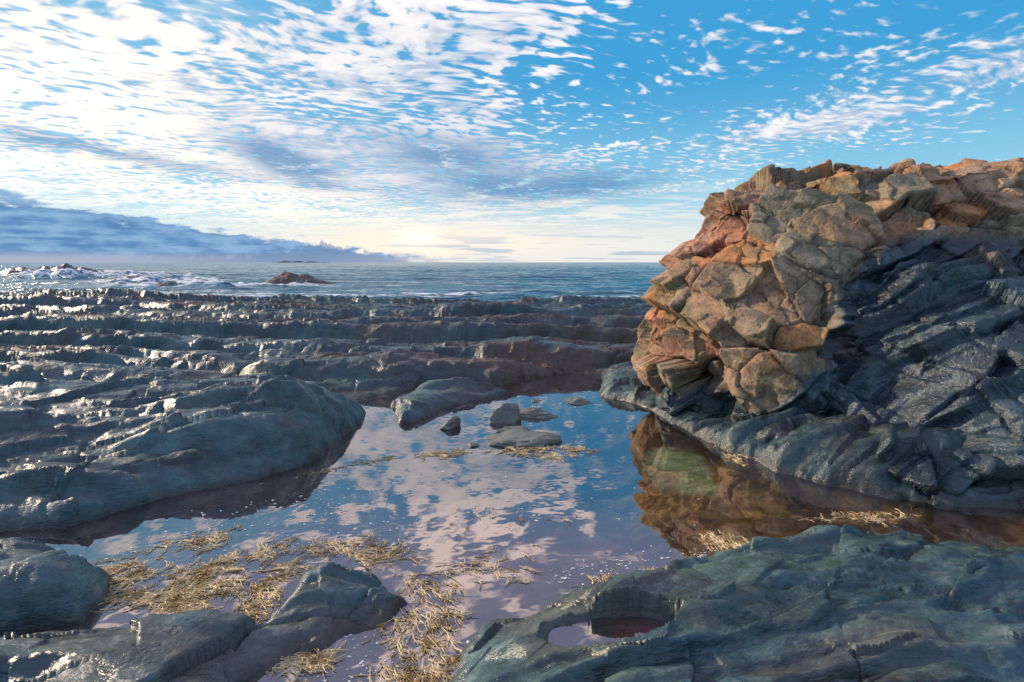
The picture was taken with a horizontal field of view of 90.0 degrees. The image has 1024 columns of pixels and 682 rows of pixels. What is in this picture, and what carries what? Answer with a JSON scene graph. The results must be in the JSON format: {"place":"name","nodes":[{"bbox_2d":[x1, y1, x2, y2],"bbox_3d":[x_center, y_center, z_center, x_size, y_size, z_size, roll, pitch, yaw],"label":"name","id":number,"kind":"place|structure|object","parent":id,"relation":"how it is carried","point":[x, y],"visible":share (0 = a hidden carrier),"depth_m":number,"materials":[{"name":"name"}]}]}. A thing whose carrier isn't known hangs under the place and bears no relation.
{"place":"outdoors","nodes":[
{"label":"outdoors","id":0,"kind":"place"},
{"bbox_2d":[273,261,328,262],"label":"distant island","id":1,"kind":"structure","parent":0,"point":[299,262],"depth_m":2920.02,"materials":[{"name":"blue"}]},
{"bbox_2d":[0,262,667,301],"bbox_3d":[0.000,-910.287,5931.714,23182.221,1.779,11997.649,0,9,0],"label":"sea","id":2,"kind":"structure","parent":0,"point":[498,281],"depth_m":66.77,"materials":[{"name":"liquid"}]},
{"bbox_2d":[0,263,1023,681],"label":"rocky shore","id":3,"kind":"structure","parent":0,"point":[138,419],"depth_m":3.57,"materials":[{"name":"stone"}]},
{"bbox_2d":[631,157,1023,505],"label":"coastal boulder","id":4,"kind":"object","parent":3,"relation":"on","point":[893,293],"visible":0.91,"depth_m":4.64,"materials":[{"name":"brown stone"}]},
{"bbox_2d":[0,0,1023,261],"label":"sky","id":5,"kind":"structure","parent":0,"point":[131,130],"materials":[{"name":"blue"}]},
{"label":"tide pool water","id":6,"kind":"structure","parent":0,"visible":0},
{"bbox_2d":[91,523,242,575],"bbox_3d":[-1.946,1.178,2.837,0.851,0.035,0.352,-8,12,-42],"label":"seaweed","id":7,"kind":"object","parent":6,"relation":"on","point":[134,561],"visible":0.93,"depth_m":2.90,"materials":[{"name":"beige plant"}]},
{"bbox_2d":[90,543,320,623],"bbox_3d":[-1.577,1.222,2.543,1.242,0.043,0.758,0,9,0],"label":"seaweed","id":8,"kind":"object","parent":6,"relation":"on","point":[179,599],"visible":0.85,"depth_m":2.54,"materials":[{"name":"beige plant"}]},
{"bbox_2d":[266,640,347,681],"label":"seaweed","id":9,"kind":"object","parent":6,"relation":"on","point":[298,661],"visible":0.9,"depth_m":2.06,"materials":[{"name":"beige plant"}]},
{"bbox_2d":[257,531,377,556],"bbox_3d":[-1.120,1.161,2.930,0.684,0.032,0.295,0,9,0],"label":"seaweed","id":10,"kind":"object","parent":6,"relation":"on","point":[278,545],"visible":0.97,"depth_m":2.93,"materials":[{"name":"beige plant"}]},
{"bbox_2d":[259,455,396,484],"bbox_3d":[-1.419,0.991,4.025,1.037,0.034,0.152,-5,10,-29],"label":"seaweed","id":11,"kind":"object","parent":6,"relation":"on","point":[359,463],"visible":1,"depth_m":4.09,"materials":[{"name":"brown plant"}]},
{"bbox_2d":[323,539,432,573],"bbox_3d":[-0.713,1.180,2.830,0.555,0.037,0.330,3,9,21],"label":"seaweed","id":12,"kind":"object","parent":6,"relation":"on","point":[358,554],"visible":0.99,"depth_m":2.83,"materials":[{"name":"beige plant"}]},
{"bbox_2d":[80,446,715,681],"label":"foam flecks","id":13,"kind":"object","parent":6,"relation":"on","point":[467,641],"visible":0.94,"depth_m":2.95,"materials":[{"name":"white"}]},
{"bbox_2d":[353,647,459,681],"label":"seaweed","id":14,"kind":"object","parent":6,"relation":"on","point":[407,679],"visible":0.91,"depth_m":2.01,"materials":[{"name":"beige plant"}]},
{"bbox_2d":[358,558,480,681],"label":"seaweed","id":15,"kind":"object","parent":6,"relation":"on","point":[427,641],"visible":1,"depth_m":2.28,"materials":[{"name":"beige plant"}]},
{"bbox_2d":[414,447,473,460],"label":"seaweed","id":16,"kind":"object","parent":6,"relation":"on","point":[456,452],"visible":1,"depth_m":4.31,"materials":[{"name":"beige plant"}]},
{"bbox_2d":[438,416,461,433],"bbox_3d":[-0.609,0.830,5.082,0.176,0.183,0.308,4,10,25],"label":"tide pool stone","id":17,"kind":"object","parent":6,"relation":"in","point":[451,424],"visible":1,"depth_m":5.00,"materials":[{"name":"stone"}]},
{"bbox_2d":[465,442,483,451],"bbox_3d":[-0.333,0.937,4.538,0.169,0.083,0.124,0,9,0],"label":"tide pool stone","id":18,"kind":"object","parent":6,"relation":"in","point":[471,446],"visible":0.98,"depth_m":4.51,"materials":[{"name":"stone"}]},
{"bbox_2d":[455,544,542,587],"bbox_3d":[-0.067,1.194,2.709,0.382,0.033,0.385,-7,11,-40],"label":"seaweed","id":19,"kind":"object","parent":6,"relation":"on","point":[498,575],"visible":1,"depth_m":2.70,"materials":[{"name":"beige plant"}]},
{"bbox_2d":[487,403,520,433],"bbox_3d":[-0.086,0.813,5.273,0.365,0.350,0.263,-2,9,-14],"label":"tide pool stone","id":20,"kind":"object","parent":6,"relation":"in","point":[505,414],"visible":0.89,"depth_m":5.21,"materials":[{"name":"stone"}]},
{"bbox_2d":[443,506,577,546],"bbox_3d":[-0.014,1.115,3.228,0.774,0.031,0.468,4,10,24],"label":"seaweed","id":21,"kind":"object","parent":6,"relation":"on","point":[515,519],"visible":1,"depth_m":3.21,"materials":[{"name":"brown plant"}]},
{"bbox_2d":[496,426,535,432],"bbox_3d":[0.047,0.873,4.940,0.418,0.086,0.190,-2,9,-12],"label":"tide pool stone","id":22,"kind":"object","parent":6,"relation":"in","point":[500,430],"visible":0.33,"depth_m":4.92,"materials":[{"name":"stone"}]},
{"bbox_2d":[477,429,562,455],"bbox_3d":[0.052,0.927,4.665,0.811,0.204,0.412,0,9,0],"label":"tide pool stone","id":23,"kind":"object","parent":6,"relation":"in","point":[518,438],"visible":0.84,"depth_m":4.55,"materials":[{"name":"stone"}]},
{"bbox_2d":[528,399,543,406],"bbox_3d":[0.291,0.720,5.961,0.215,0.083,0.115,-6,11,-35],"label":"tide pool stone","id":24,"kind":"object","parent":6,"relation":"in","point":[536,403],"visible":0.99,"depth_m":5.93,"materials":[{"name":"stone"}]},
{"bbox_2d":[519,407,559,422],"bbox_3d":[0.190,0.778,5.425,0.648,0.148,0.251,4,10,26],"label":"tide pool stone","id":25,"kind":"object","parent":6,"relation":"in","point":[535,413],"visible":0.76,"depth_m":5.34,"materials":[{"name":"stone"}]},
{"bbox_2d":[485,444,598,461],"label":"seaweed","id":26,"kind":"object","parent":6,"relation":"on","point":[551,454],"visible":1,"depth_m":4.37,"materials":[{"name":"beige plant"}]},
{"bbox_2d":[560,396,597,408],"bbox_3d":[0.775,0.713,5.950,0.435,0.128,0.251,0,9,0],"label":"tide pool stone","id":27,"kind":"object","parent":6,"relation":"in","point":[576,401],"visible":1,"depth_m":5.88,"materials":[{"name":"stone"}]},
{"bbox_2d":[573,565,655,585],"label":"seaweed","id":28,"kind":"object","parent":6,"relation":"on","point":[603,576],"visible":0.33,"depth_m":2.62,"materials":[{"name":"beige plant"}]},
{"bbox_2d":[692,530,748,551],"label":"seaweed","id":29,"kind":"object","parent":6,"relation":"on","point":[721,543],"visible":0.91,"depth_m":2.96,"materials":[{"name":"beige plant"}]},
{"bbox_2d":[714,445,748,467],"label":"seaweed","id":30,"kind":"object","parent":6,"relation":"on","point":[728,456],"visible":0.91,"depth_m":4.21,"materials":[{"name":"beige plant"}]},
{"bbox_2d":[796,508,917,526],"bbox_3d":[2.197,1.118,3.219,0.812,0.031,0.227,-1,9,-5],"label":"seaweed","id":31,"kind":"object","parent":6,"relation":"on","point":[903,516],"visible":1,"depth_m":3.25,"materials":[{"name":"beige plant"}]}
]}

